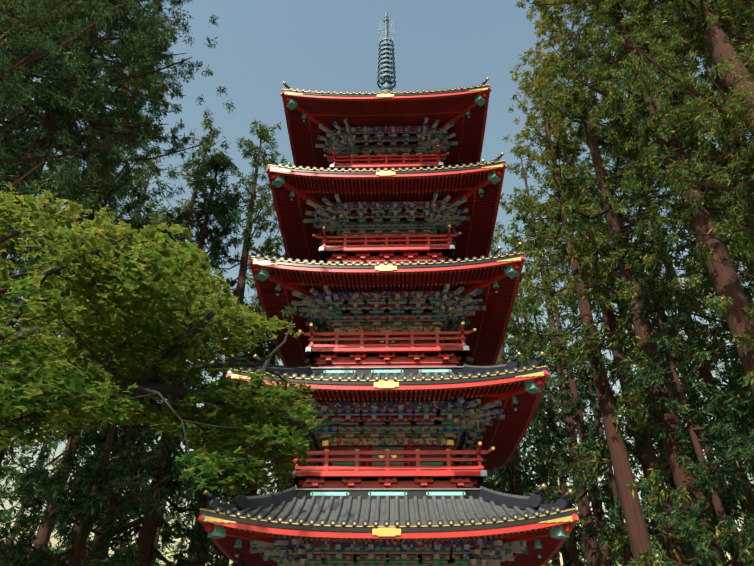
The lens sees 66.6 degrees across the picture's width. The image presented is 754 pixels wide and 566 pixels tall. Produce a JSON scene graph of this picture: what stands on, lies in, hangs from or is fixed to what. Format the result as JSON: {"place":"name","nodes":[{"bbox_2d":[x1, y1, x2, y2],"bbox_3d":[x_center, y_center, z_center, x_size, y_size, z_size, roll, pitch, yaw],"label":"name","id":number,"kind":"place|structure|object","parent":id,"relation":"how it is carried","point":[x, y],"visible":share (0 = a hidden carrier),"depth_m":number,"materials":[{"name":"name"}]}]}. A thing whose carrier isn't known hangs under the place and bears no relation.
{"place":"outdoors","nodes":[
{"label":"outdoors","id":0,"kind":"place"},
{"bbox_2d":[27,548,165,565],"bbox_3d":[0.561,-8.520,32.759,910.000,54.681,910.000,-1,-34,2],"label":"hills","id":1,"kind":"structure","parent":0,"point":[107,558],"depth_m":240.27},
{"bbox_2d":[0,184,322,496],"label":"maple","id":2,"kind":"object","parent":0,"point":[161,286],"depth_m":6.76,"materials":[{"name":"green plant"}]},
{"bbox_2d":[0,0,753,565],"label":"sky","id":3,"kind":"structure","parent":0,"point":[263,45],"materials":[{"name":"blue"}]},
{"label":"ground","id":4,"kind":"structure","parent":0,"visible":0},
{"bbox_2d":[0,0,753,565],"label":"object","id":5,"kind":"object","parent":4,"relation":"on","point":[722,268],"visible":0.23,"depth_m":24.80,"materials":[{"name":"plant"}]},
{"bbox_2d":[0,0,753,565],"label":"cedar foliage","id":6,"kind":"object","parent":5,"relation":"attached to","point":[30,484],"visible":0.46,"depth_m":21.01,"materials":[{"name":"green plant"}]},
{"bbox_2d":[491,0,753,565],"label":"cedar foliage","id":7,"kind":"object","parent":5,"relation":"attached to","point":[597,69],"visible":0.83,"depth_m":25.22,"materials":[{"name":"green plant"}]},
{"bbox_2d":[198,12,578,565],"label":"pagoda","id":8,"kind":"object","parent":4,"relation":"on","point":[393,281],"visible":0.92,"depth_m":21.79,"materials":[{"name":"wood"}]}
]}

